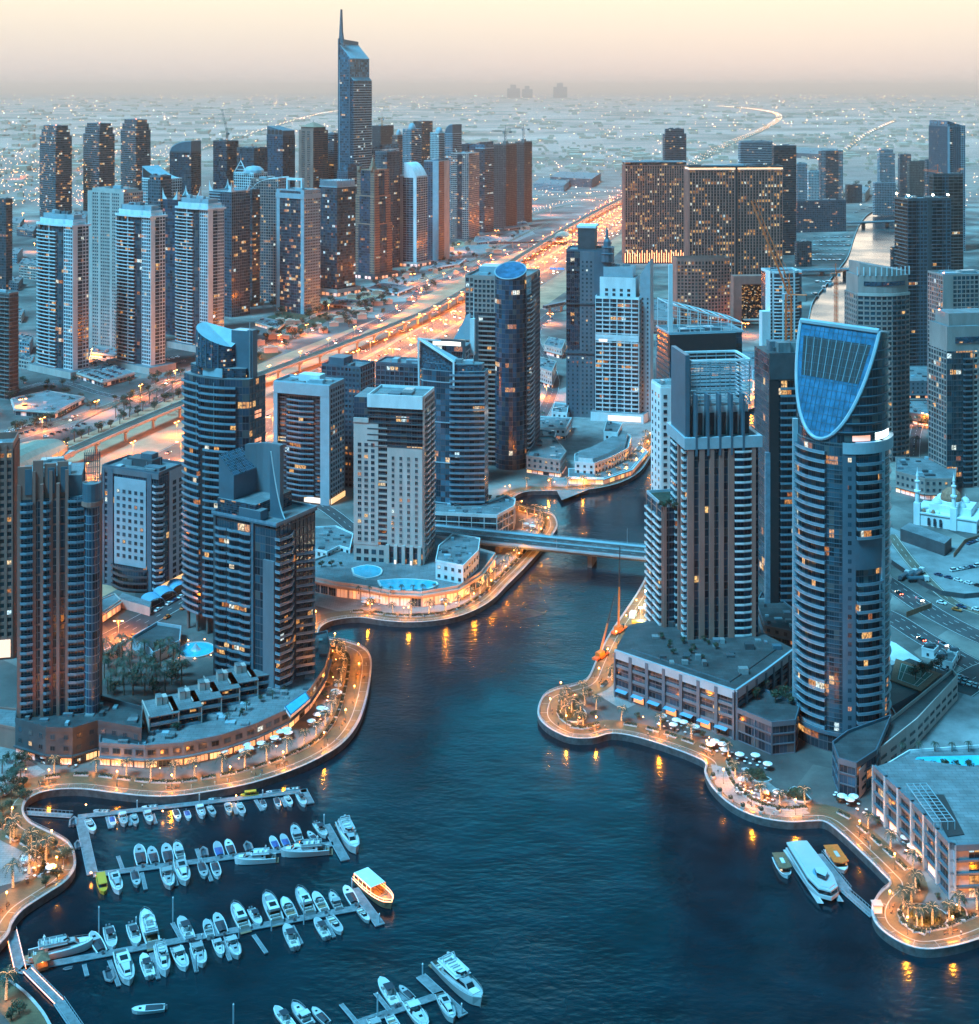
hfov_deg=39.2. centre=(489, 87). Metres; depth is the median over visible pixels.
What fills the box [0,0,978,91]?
sky
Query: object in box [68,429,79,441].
palm tree
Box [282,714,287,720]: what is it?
window
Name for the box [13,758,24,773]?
leafy tree
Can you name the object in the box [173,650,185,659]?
palm tree
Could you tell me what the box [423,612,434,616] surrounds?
hedge planter
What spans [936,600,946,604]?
parked car
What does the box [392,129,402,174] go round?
tower
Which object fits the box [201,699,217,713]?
terrace window
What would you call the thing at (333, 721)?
hedge planter
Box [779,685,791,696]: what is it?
leafy tree
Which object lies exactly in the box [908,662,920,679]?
leafy tree
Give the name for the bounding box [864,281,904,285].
band window
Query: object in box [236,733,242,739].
window
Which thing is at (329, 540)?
building
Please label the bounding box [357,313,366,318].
villa
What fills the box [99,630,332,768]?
building
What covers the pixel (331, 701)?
palm tree
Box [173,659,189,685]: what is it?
palm tree
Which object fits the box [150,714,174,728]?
terrace window
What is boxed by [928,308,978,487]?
tower
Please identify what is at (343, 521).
road
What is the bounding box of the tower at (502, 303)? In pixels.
[465,261,539,469]
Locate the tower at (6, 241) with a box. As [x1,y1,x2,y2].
[0,197,12,289]
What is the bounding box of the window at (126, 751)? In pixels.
[124,749,131,754]
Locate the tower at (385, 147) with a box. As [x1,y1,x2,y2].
[372,144,398,160]
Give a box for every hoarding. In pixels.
[891,560,978,598]
[906,603,931,616]
[954,535,978,556]
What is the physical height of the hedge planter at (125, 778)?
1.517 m
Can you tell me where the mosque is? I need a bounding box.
[914,468,978,533]
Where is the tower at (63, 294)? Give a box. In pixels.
[27,209,99,378]
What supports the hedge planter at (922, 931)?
on the promenade at (719, 759)
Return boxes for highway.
[158,209,621,460]
[265,215,621,438]
[265,226,621,441]
[687,107,780,164]
[890,576,978,643]
[890,610,978,668]
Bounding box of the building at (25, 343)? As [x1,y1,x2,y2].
[19,334,32,353]
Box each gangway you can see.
[8,926,25,970]
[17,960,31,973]
[23,965,62,1003]
[24,808,72,817]
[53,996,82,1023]
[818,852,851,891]
[841,888,871,917]
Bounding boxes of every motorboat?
[84,817,95,833]
[89,931,106,954]
[93,809,109,812]
[96,871,107,894]
[103,923,116,949]
[109,814,115,827]
[118,811,127,826]
[126,920,140,945]
[130,812,138,825]
[130,869,140,887]
[132,1003,167,1014]
[134,844,147,867]
[139,953,154,980]
[142,804,157,808]
[143,809,152,824]
[147,846,159,865]
[159,865,174,889]
[161,843,173,864]
[170,945,188,971]
[172,807,180,821]
[173,840,184,858]
[177,916,195,942]
[184,808,190,820]
[189,940,206,967]
[195,804,205,818]
[197,860,207,878]
[203,919,214,939]
[206,804,215,816]
[208,797,221,800]
[210,860,220,879]
[212,938,224,957]
[213,841,224,858]
[213,912,227,936]
[224,802,232,815]
[224,839,236,856]
[224,934,241,959]
[235,801,245,816]
[240,789,258,796]
[247,906,261,925]
[259,798,266,809]
[266,789,281,793]
[269,836,280,849]
[273,796,280,809]
[273,1005,295,1023]
[280,833,290,846]
[280,896,298,921]
[282,923,300,950]
[284,794,292,806]
[285,786,299,790]
[290,822,302,842]
[291,999,315,1023]
[295,791,306,806]
[307,831,315,838]
[312,820,327,838]
[312,891,329,913]
[312,1006,330,1023]
[314,917,330,940]
[326,913,342,934]
[328,889,342,910]
[343,885,358,906]
[355,906,369,923]
[366,1016,381,1023]
[378,976,401,1008]
[385,1012,399,1023]
[399,985,415,998]
[402,997,428,1023]
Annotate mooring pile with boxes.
[98,906,99,934]
[172,897,173,922]
[195,954,196,970]
[303,898,304,924]
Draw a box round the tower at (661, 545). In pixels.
[644,489,676,627]
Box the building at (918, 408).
[910,400,927,425]
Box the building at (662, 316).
[653,298,673,333]
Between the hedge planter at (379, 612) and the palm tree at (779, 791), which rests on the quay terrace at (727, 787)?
the palm tree at (779, 791)
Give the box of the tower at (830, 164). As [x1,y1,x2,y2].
[818,149,842,199]
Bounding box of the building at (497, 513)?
[435,495,515,530]
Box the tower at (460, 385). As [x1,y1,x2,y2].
[417,337,487,504]
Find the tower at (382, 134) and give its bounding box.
[372,125,393,147]
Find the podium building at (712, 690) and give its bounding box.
[614,621,791,739]
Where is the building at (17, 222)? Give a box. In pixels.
[12,216,24,232]
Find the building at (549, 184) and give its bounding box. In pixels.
[533,178,568,191]
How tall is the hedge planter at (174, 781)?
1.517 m
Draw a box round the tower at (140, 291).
[106,200,175,374]
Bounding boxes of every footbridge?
[489,240,551,247]
[542,301,565,312]
[567,240,611,245]
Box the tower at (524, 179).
[515,139,531,221]
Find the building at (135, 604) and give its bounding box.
[119,593,150,615]
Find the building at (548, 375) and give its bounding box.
[540,357,557,388]
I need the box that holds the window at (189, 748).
[186,745,193,751]
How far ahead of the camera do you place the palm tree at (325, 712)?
559.13 m
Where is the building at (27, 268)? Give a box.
[19,258,37,279]
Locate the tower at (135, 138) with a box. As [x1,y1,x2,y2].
[120,118,150,190]
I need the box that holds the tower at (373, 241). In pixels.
[355,156,397,279]
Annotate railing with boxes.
[0,629,370,939]
[322,504,556,623]
[513,406,752,496]
[539,580,978,947]
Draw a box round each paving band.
[0,643,367,931]
[316,507,550,623]
[545,596,978,943]
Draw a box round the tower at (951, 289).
[927,265,978,409]
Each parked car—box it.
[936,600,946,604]
[951,606,961,611]
[956,603,966,608]
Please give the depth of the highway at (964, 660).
653.62 m
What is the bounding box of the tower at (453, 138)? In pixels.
[445,124,461,226]
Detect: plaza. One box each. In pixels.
[0,747,45,885]
[315,548,521,613]
[540,387,650,499]
[598,576,645,708]
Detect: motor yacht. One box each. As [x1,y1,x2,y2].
[24,934,93,963]
[108,870,122,894]
[113,948,134,985]
[139,907,159,951]
[153,938,169,976]
[173,857,190,885]
[230,900,251,934]
[234,845,278,864]
[262,889,283,926]
[280,835,332,857]
[295,884,315,916]
[335,814,359,853]
[428,951,482,1007]
[435,992,455,1022]
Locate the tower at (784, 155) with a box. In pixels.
[771,144,796,254]
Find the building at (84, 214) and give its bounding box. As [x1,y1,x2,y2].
[73,210,87,222]
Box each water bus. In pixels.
[772,852,791,878]
[823,844,848,873]
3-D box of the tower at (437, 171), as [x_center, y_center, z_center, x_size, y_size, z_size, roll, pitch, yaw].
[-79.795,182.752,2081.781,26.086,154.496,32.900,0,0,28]
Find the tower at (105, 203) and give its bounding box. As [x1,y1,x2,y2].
[88,184,142,347]
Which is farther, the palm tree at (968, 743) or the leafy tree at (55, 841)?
the palm tree at (968, 743)
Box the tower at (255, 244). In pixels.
[245,185,259,306]
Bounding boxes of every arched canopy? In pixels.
[141,592,164,600]
[153,585,176,602]
[167,578,182,588]
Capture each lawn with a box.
[257,351,281,363]
[267,310,332,334]
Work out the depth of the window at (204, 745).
530.47 m
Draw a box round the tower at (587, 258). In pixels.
[565,223,613,417]
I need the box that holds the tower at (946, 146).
[929,120,964,250]
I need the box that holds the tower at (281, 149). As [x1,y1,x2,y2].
[267,126,294,186]
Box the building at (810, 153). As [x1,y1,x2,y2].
[796,147,837,158]
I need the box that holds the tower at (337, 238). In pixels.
[319,178,360,296]
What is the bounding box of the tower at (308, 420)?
[273,372,344,505]
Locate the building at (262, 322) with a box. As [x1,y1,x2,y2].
[254,317,284,329]
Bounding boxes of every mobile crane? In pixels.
[592,594,614,661]
[611,547,626,634]
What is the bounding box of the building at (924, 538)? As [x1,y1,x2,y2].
[900,522,950,555]
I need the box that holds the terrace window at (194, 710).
[179,708,197,722]
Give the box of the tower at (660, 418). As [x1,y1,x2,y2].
[651,372,670,489]
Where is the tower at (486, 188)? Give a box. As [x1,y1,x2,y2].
[475,144,493,232]
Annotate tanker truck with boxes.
[898,569,909,580]
[906,568,917,578]
[907,575,928,582]
[913,566,924,575]
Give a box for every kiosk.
[32,951,50,971]
[870,900,882,913]
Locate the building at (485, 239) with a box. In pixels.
[474,235,500,244]
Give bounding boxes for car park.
[8,418,52,434]
[49,377,82,390]
[340,230,534,297]
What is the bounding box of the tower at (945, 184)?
[928,172,963,269]
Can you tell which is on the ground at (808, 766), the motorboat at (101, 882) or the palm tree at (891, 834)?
the palm tree at (891, 834)
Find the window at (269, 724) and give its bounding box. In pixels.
[266,721,271,728]
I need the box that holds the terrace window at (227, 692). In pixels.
[220,689,235,702]
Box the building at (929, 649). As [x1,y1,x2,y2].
[921,642,938,658]
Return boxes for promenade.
[0,631,369,938]
[0,982,46,1023]
[315,506,555,630]
[499,403,753,496]
[539,581,978,946]
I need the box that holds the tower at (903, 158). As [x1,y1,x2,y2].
[898,152,910,195]
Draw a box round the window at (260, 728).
[257,725,262,732]
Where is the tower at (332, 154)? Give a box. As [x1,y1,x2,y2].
[328,132,337,179]
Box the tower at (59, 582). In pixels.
[17,449,102,718]
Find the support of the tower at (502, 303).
on the ground at (808, 766)
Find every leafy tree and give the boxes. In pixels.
[0,773,10,782]
[0,782,8,796]
[0,802,10,814]
[0,815,11,825]
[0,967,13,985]
[2,751,10,759]
[4,390,15,396]
[4,1006,16,1019]
[5,800,13,809]
[6,775,19,784]
[11,420,20,430]
[11,998,27,1013]
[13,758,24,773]
[13,784,24,795]
[14,750,27,761]
[17,751,32,765]
[18,776,27,783]
[19,787,32,799]
[20,376,27,383]
[28,415,39,426]
[35,831,46,838]
[40,412,52,423]
[41,875,49,885]
[49,865,63,878]
[51,839,57,847]
[54,847,70,864]
[62,846,74,858]
[77,429,84,437]
[85,400,94,407]
[94,422,102,432]
[102,650,115,667]
[106,679,122,694]
[107,419,113,426]
[110,642,125,657]
[120,411,126,419]
[126,670,139,682]
[130,663,144,673]
[145,652,157,661]
[147,372,157,379]
[147,678,160,694]
[151,639,164,653]
[160,393,167,401]
[166,666,178,684]
[168,658,188,676]
[176,367,184,375]
[287,328,298,338]
[305,309,313,318]
[323,300,329,308]
[324,314,333,320]
[341,312,349,322]
[344,318,353,323]
[369,296,378,304]
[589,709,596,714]
[666,498,673,506]
[672,502,678,510]
[751,686,760,698]
[759,680,769,688]
[770,689,781,702]
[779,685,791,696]
[784,692,794,703]
[784,791,791,799]
[872,815,881,824]
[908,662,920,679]
[917,660,928,674]
[917,662,928,676]
[919,415,927,428]
[929,658,941,670]
[935,654,946,665]
[936,658,942,668]
[940,758,949,763]
[951,760,960,764]
[965,759,973,765]
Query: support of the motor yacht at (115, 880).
on the water
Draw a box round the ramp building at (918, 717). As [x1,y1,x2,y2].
[859,669,957,798]
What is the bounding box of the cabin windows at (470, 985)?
[443,969,474,988]
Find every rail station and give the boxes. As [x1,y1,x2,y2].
[20,439,74,466]
[553,231,571,241]
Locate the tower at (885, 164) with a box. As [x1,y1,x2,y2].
[877,149,894,181]
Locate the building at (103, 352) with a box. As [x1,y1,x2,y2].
[89,346,116,358]
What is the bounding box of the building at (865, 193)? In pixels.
[844,186,869,201]
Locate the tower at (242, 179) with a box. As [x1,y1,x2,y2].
[233,160,267,188]
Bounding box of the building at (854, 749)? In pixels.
[832,714,890,795]
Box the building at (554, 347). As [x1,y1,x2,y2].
[543,337,565,358]
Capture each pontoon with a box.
[26,887,384,986]
[75,818,97,875]
[78,789,313,828]
[93,824,349,889]
[339,973,467,1023]
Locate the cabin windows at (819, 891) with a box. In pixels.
[787,846,836,895]
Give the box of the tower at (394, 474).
[353,384,435,565]
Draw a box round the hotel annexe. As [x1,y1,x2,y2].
[672,255,729,326]
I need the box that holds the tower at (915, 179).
[907,159,924,195]
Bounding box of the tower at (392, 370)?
[376,356,417,386]
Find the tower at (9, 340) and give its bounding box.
[0,285,18,399]
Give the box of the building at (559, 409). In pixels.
[552,402,569,416]
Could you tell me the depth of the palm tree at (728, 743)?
533.71 m
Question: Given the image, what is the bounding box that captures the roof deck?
[890,658,946,712]
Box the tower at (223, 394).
[182,322,264,633]
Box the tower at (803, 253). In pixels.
[794,240,811,266]
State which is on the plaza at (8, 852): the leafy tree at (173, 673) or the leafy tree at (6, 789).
the leafy tree at (6, 789)
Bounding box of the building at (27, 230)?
[17,224,36,237]
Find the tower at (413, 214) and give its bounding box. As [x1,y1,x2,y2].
[400,162,430,267]
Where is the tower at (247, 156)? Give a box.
[237,145,267,171]
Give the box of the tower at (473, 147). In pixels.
[469,141,493,151]
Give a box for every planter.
[5,833,17,841]
[19,840,27,845]
[37,864,46,876]
[44,773,59,778]
[73,771,88,775]
[98,772,113,778]
[116,775,131,780]
[135,777,149,782]
[151,779,165,783]
[166,778,180,783]
[182,776,196,782]
[201,774,215,779]
[220,770,235,776]
[235,767,249,773]
[253,762,267,768]
[268,756,282,763]
[283,750,296,758]
[296,744,308,752]
[308,738,318,746]
[317,732,325,740]
[324,724,332,732]
[330,717,336,725]
[335,709,339,717]
[352,609,363,612]
[372,610,383,614]
[385,612,396,616]
[398,613,407,616]
[411,613,421,616]
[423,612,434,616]
[456,604,464,609]
[559,715,566,723]
[560,704,586,722]
[567,691,577,696]
[570,724,583,729]
[579,724,592,729]
[588,721,599,726]
[600,679,608,686]
[623,721,637,726]
[646,726,658,732]
[664,731,676,737]
[681,737,694,743]
[699,743,712,751]
[725,768,730,776]
[728,776,735,785]
[734,784,742,793]
[742,767,771,782]
[742,792,753,800]
[750,798,764,804]
[760,802,775,808]
[779,805,793,810]
[784,786,811,802]
[793,804,807,809]
[836,809,850,818]
[857,823,868,833]
[870,834,881,845]
[882,846,894,857]
[895,858,907,870]
[897,903,947,928]
[897,911,904,924]
[899,918,913,930]
[908,925,926,935]
[912,926,930,932]
[916,878,920,890]
[930,923,946,931]
[946,904,967,921]
[946,917,961,927]
[963,912,977,921]
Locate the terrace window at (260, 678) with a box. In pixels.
[258,676,263,688]
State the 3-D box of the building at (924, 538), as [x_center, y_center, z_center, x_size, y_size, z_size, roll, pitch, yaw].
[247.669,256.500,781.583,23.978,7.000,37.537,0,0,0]
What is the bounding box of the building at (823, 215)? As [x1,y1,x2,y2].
[796,198,845,232]
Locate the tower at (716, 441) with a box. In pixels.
[666,345,762,639]
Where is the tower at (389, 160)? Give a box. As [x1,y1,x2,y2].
[375,150,399,267]
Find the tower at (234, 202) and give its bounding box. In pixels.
[209,181,249,317]
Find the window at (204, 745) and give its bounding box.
[199,743,206,749]
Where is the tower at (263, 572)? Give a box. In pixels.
[211,442,316,688]
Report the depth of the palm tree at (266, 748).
530.33 m
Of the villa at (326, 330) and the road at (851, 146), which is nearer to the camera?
the villa at (326, 330)
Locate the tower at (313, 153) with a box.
[299,121,327,188]
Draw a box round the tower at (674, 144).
[662,128,685,160]
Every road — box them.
[5,107,392,158]
[19,328,318,438]
[19,381,183,403]
[102,590,183,649]
[257,221,551,351]
[265,194,621,378]
[307,502,353,534]
[532,204,615,215]
[533,193,621,199]
[540,300,565,415]
[847,122,893,150]
[890,534,978,614]
[910,398,926,456]
[957,662,978,695]
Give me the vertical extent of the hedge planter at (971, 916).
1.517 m
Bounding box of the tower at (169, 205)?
[162,186,200,335]
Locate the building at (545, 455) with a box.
[526,436,567,477]
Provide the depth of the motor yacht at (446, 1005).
389.57 m
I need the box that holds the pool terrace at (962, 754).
[889,745,978,766]
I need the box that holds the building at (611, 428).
[604,420,621,439]
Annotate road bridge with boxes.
[435,521,645,567]
[799,267,848,276]
[846,220,894,227]
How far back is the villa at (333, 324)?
1495.97 m
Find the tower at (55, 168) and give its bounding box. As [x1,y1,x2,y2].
[39,124,71,216]
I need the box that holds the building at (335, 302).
[330,297,361,308]
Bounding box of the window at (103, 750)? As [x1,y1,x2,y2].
[101,747,108,752]
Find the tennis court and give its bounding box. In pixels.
[890,659,941,691]
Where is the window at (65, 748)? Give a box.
[63,746,67,751]
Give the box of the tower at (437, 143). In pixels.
[430,127,444,159]
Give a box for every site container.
[629,610,635,618]
[632,620,643,623]
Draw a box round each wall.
[0,211,978,957]
[5,980,50,1023]
[76,379,181,423]
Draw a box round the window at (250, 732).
[247,729,253,735]
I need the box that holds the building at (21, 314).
[19,308,24,322]
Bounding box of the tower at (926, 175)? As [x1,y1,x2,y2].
[924,159,928,195]
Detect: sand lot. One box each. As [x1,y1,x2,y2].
[320,240,466,304]
[890,527,978,607]
[912,692,978,748]
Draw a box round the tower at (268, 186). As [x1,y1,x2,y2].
[251,175,288,301]
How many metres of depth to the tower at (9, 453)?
625.81 m
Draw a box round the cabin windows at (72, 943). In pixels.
[48,937,78,950]
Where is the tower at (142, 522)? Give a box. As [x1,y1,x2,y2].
[102,451,183,592]
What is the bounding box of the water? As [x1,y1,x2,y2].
[0,212,978,1023]
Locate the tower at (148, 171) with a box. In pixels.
[142,165,181,204]
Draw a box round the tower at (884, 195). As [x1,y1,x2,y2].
[872,181,895,214]
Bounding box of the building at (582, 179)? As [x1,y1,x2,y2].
[550,172,600,187]
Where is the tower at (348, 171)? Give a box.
[337,163,361,193]
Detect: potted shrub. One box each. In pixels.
[711,772,715,779]
[728,795,732,802]
[740,802,744,809]
[759,806,763,813]
[775,805,780,812]
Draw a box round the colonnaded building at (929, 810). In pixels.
[872,758,978,901]
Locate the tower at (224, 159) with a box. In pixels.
[213,139,238,188]
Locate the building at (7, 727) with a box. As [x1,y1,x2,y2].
[0,707,15,749]
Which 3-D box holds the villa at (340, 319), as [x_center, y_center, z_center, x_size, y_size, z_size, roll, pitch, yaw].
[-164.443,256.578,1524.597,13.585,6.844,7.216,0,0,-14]
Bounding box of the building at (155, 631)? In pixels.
[132,622,180,661]
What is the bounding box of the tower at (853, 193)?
[845,183,861,202]
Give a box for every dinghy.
[69,816,77,826]
[74,840,82,849]
[103,966,115,982]
[199,846,208,857]
[243,841,253,851]
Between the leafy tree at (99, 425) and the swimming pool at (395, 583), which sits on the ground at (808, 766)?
the leafy tree at (99, 425)
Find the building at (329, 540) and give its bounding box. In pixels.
[315,525,352,557]
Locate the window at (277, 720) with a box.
[274,717,279,724]
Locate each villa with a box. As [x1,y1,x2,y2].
[12,184,21,187]
[17,192,23,196]
[24,178,32,181]
[257,339,264,345]
[264,345,277,352]
[267,326,276,332]
[268,332,279,339]
[276,334,289,339]
[285,318,294,324]
[285,325,296,332]
[295,319,304,323]
[321,326,327,332]
[329,321,338,326]
[335,315,346,322]
[347,293,355,298]
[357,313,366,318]
[358,308,365,312]
[371,300,382,305]
[372,289,381,294]
[385,298,392,303]
[402,273,408,278]
[406,297,415,300]
[492,248,501,252]
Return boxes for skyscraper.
[338,9,371,169]
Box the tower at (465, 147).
[462,143,473,151]
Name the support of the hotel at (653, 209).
on the ground at (808, 766)
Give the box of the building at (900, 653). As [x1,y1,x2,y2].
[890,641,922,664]
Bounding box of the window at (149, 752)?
[147,749,155,755]
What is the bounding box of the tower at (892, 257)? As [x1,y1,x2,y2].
[890,246,894,266]
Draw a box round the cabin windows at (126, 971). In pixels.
[117,959,130,972]
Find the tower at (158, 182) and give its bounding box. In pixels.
[150,173,171,209]
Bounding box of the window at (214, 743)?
[211,740,218,746]
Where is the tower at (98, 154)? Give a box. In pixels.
[83,122,114,210]
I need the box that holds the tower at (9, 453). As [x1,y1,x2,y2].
[0,432,19,659]
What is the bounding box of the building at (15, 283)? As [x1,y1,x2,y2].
[8,276,22,290]
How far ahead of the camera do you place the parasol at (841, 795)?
499.60 m
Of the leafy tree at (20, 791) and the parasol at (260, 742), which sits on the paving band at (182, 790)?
the parasol at (260, 742)
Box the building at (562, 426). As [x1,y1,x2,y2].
[540,416,572,439]
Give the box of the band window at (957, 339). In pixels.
[955,336,978,342]
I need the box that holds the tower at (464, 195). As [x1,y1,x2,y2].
[451,152,478,238]
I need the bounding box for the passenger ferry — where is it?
[783,841,843,903]
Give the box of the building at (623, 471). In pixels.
[568,445,647,484]
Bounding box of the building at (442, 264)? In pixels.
[428,258,466,270]
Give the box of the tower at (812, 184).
[807,170,818,199]
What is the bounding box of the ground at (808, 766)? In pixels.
[0,92,978,1023]
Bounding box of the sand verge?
[67,201,621,596]
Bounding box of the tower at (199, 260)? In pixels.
[166,192,225,352]
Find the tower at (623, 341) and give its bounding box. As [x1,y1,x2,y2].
[591,258,652,423]
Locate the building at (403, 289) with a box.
[367,282,412,295]
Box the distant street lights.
[0,94,976,208]
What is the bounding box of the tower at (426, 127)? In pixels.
[413,120,432,167]
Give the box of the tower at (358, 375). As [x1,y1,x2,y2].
[321,354,374,487]
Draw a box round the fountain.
[177,641,212,658]
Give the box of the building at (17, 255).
[12,247,22,263]
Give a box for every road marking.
[19,327,315,439]
[103,594,179,634]
[167,216,604,460]
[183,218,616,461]
[274,199,611,374]
[540,305,565,415]
[891,577,974,641]
[891,610,977,668]
[892,534,969,611]
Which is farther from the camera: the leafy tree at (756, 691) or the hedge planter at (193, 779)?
the leafy tree at (756, 691)
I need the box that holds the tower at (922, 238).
[894,193,950,364]
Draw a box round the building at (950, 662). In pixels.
[934,650,956,669]
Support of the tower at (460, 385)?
on the ground at (808, 766)
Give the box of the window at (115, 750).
[112,748,119,753]
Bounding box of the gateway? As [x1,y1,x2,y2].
[730,274,760,323]
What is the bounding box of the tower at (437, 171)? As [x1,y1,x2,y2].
[424,158,449,260]
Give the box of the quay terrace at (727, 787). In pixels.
[711,764,808,816]
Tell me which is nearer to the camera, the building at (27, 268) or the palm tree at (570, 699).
the palm tree at (570, 699)
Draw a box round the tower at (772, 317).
[759,267,801,345]
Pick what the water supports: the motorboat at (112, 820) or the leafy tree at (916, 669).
the motorboat at (112, 820)
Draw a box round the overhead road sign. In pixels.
[548,267,565,274]
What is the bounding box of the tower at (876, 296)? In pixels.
[844,260,909,461]
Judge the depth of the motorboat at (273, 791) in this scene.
510.92 m
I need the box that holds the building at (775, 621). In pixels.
[758,592,791,644]
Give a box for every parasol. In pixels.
[45,863,55,874]
[244,745,253,749]
[257,740,265,749]
[270,735,278,743]
[276,729,284,737]
[284,730,292,734]
[669,722,677,730]
[672,717,680,721]
[679,719,687,726]
[706,742,714,745]
[720,747,729,755]
[735,751,743,760]
[751,752,759,761]
[759,788,768,797]
[763,761,771,769]
[837,793,846,802]
[845,796,854,805]
[848,793,858,802]
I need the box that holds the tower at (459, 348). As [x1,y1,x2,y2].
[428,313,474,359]
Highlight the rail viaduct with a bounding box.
[67,197,621,459]
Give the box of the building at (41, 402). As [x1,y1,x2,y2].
[10,390,84,418]
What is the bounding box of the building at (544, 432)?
[540,428,557,439]
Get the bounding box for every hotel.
[622,160,686,263]
[684,164,783,283]
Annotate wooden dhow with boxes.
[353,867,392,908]
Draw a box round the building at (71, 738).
[13,695,141,765]
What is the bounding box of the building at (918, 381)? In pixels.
[910,365,926,397]
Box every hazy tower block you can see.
[507,85,519,97]
[522,86,532,97]
[553,83,566,97]
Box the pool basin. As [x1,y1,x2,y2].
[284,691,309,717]
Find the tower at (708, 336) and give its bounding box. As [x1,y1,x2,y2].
[656,264,743,397]
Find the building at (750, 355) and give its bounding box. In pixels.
[742,352,753,381]
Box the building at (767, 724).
[737,688,799,754]
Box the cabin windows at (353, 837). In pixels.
[340,827,354,840]
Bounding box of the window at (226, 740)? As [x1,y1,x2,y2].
[224,737,230,743]
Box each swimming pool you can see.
[351,565,382,579]
[377,578,437,590]
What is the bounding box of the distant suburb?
[0,97,978,170]
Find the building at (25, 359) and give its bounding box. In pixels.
[19,353,34,368]
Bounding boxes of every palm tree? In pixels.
[0,757,7,773]
[0,964,21,1000]
[1,822,18,843]
[1,857,24,888]
[3,813,23,838]
[4,784,16,798]
[5,767,20,777]
[9,752,20,763]
[16,763,27,776]
[18,845,41,874]
[19,827,40,853]
[19,834,35,845]
[28,852,44,871]
[29,837,44,858]
[36,834,57,862]
[47,754,62,772]
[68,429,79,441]
[89,756,102,772]
[102,636,110,655]
[102,656,112,677]
[102,676,114,693]
[105,668,115,686]
[110,657,123,676]
[112,641,126,665]
[114,633,128,656]
[115,664,131,685]
[115,671,129,695]
[117,655,131,665]
[119,756,133,775]
[121,649,136,667]
[124,405,133,416]
[124,637,140,659]
[127,672,141,695]
[133,661,148,686]
[134,648,148,662]
[135,638,152,656]
[137,675,153,695]
[139,400,147,410]
[141,655,152,676]
[143,661,159,684]
[143,760,159,778]
[148,666,161,686]
[154,642,167,667]
[157,670,171,692]
[161,660,173,677]
[163,636,174,656]
[164,644,181,666]
[167,760,181,778]
[171,642,180,657]
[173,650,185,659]
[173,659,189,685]
[185,757,201,776]
[213,752,229,772]
[238,748,252,767]
[242,700,250,710]
[260,742,272,761]
[281,735,292,752]
[298,728,309,744]
[311,719,322,736]
[319,709,332,726]
[326,697,338,715]
[329,689,340,704]
[330,638,339,653]
[332,678,343,688]
[335,640,348,656]
[335,666,347,680]
[337,649,348,657]
[339,656,349,672]
[365,598,374,611]
[388,601,396,612]
[405,600,418,614]
[424,599,434,613]
[440,597,449,610]
[454,595,462,605]
[464,587,475,599]
[474,580,484,593]
[481,573,492,586]
[491,567,499,579]
[498,560,507,571]
[505,552,512,565]
[511,546,521,557]
[530,504,537,515]
[534,521,543,532]
[554,693,566,708]
[560,703,570,714]
[561,686,572,701]
[565,697,577,710]
[571,709,583,724]
[574,701,586,710]
[576,680,588,695]
[578,690,589,706]
[578,711,588,725]
[590,694,603,710]
[606,663,613,681]
[615,705,628,721]
[653,712,665,730]
[684,722,697,739]
[722,740,734,756]
[728,760,741,777]
[738,770,753,788]
[752,781,768,800]
[771,789,786,804]
[796,785,810,804]
[862,811,876,829]
[883,829,900,849]
[892,884,911,908]
[900,900,912,917]
[905,849,920,868]
[905,868,924,892]
[905,883,920,904]
[907,903,925,925]
[910,436,921,449]
[910,904,929,925]
[914,740,923,748]
[924,901,941,923]
[939,899,956,921]
[949,889,967,910]
[964,741,972,751]
[967,886,978,910]
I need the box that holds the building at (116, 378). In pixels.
[76,360,134,386]
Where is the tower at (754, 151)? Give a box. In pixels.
[738,140,772,163]
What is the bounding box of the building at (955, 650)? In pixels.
[947,646,959,660]
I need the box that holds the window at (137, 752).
[135,750,142,755]
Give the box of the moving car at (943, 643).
[939,641,948,646]
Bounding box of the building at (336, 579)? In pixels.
[315,535,496,606]
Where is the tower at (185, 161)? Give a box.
[169,140,200,195]
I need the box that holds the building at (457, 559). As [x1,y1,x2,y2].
[435,533,479,583]
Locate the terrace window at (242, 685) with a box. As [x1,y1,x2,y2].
[239,681,253,695]
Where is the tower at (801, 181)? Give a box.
[796,162,806,199]
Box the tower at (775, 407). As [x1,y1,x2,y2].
[754,339,796,606]
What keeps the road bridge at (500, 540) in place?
in the water
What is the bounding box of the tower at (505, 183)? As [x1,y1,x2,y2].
[494,141,516,228]
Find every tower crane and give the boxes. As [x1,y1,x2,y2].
[221,109,228,141]
[378,116,392,125]
[751,201,806,340]
[830,263,844,322]
[923,164,943,173]
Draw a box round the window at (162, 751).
[160,748,168,754]
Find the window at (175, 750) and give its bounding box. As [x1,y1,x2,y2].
[173,747,180,753]
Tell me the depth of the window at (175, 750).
526.92 m
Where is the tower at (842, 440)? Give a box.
[792,318,895,751]
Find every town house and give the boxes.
[141,693,179,733]
[167,687,202,726]
[184,678,222,716]
[203,669,240,706]
[222,662,258,698]
[246,667,268,692]
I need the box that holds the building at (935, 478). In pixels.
[895,456,957,499]
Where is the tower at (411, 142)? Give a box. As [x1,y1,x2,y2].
[403,123,420,173]
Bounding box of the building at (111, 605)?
[102,593,122,622]
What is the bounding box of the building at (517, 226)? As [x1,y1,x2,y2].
[504,221,528,230]
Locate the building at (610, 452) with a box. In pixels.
[575,430,632,473]
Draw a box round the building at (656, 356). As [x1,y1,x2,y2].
[655,335,656,378]
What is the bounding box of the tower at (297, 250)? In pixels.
[276,178,320,313]
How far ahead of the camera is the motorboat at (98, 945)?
419.16 m
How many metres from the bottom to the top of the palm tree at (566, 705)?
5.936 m

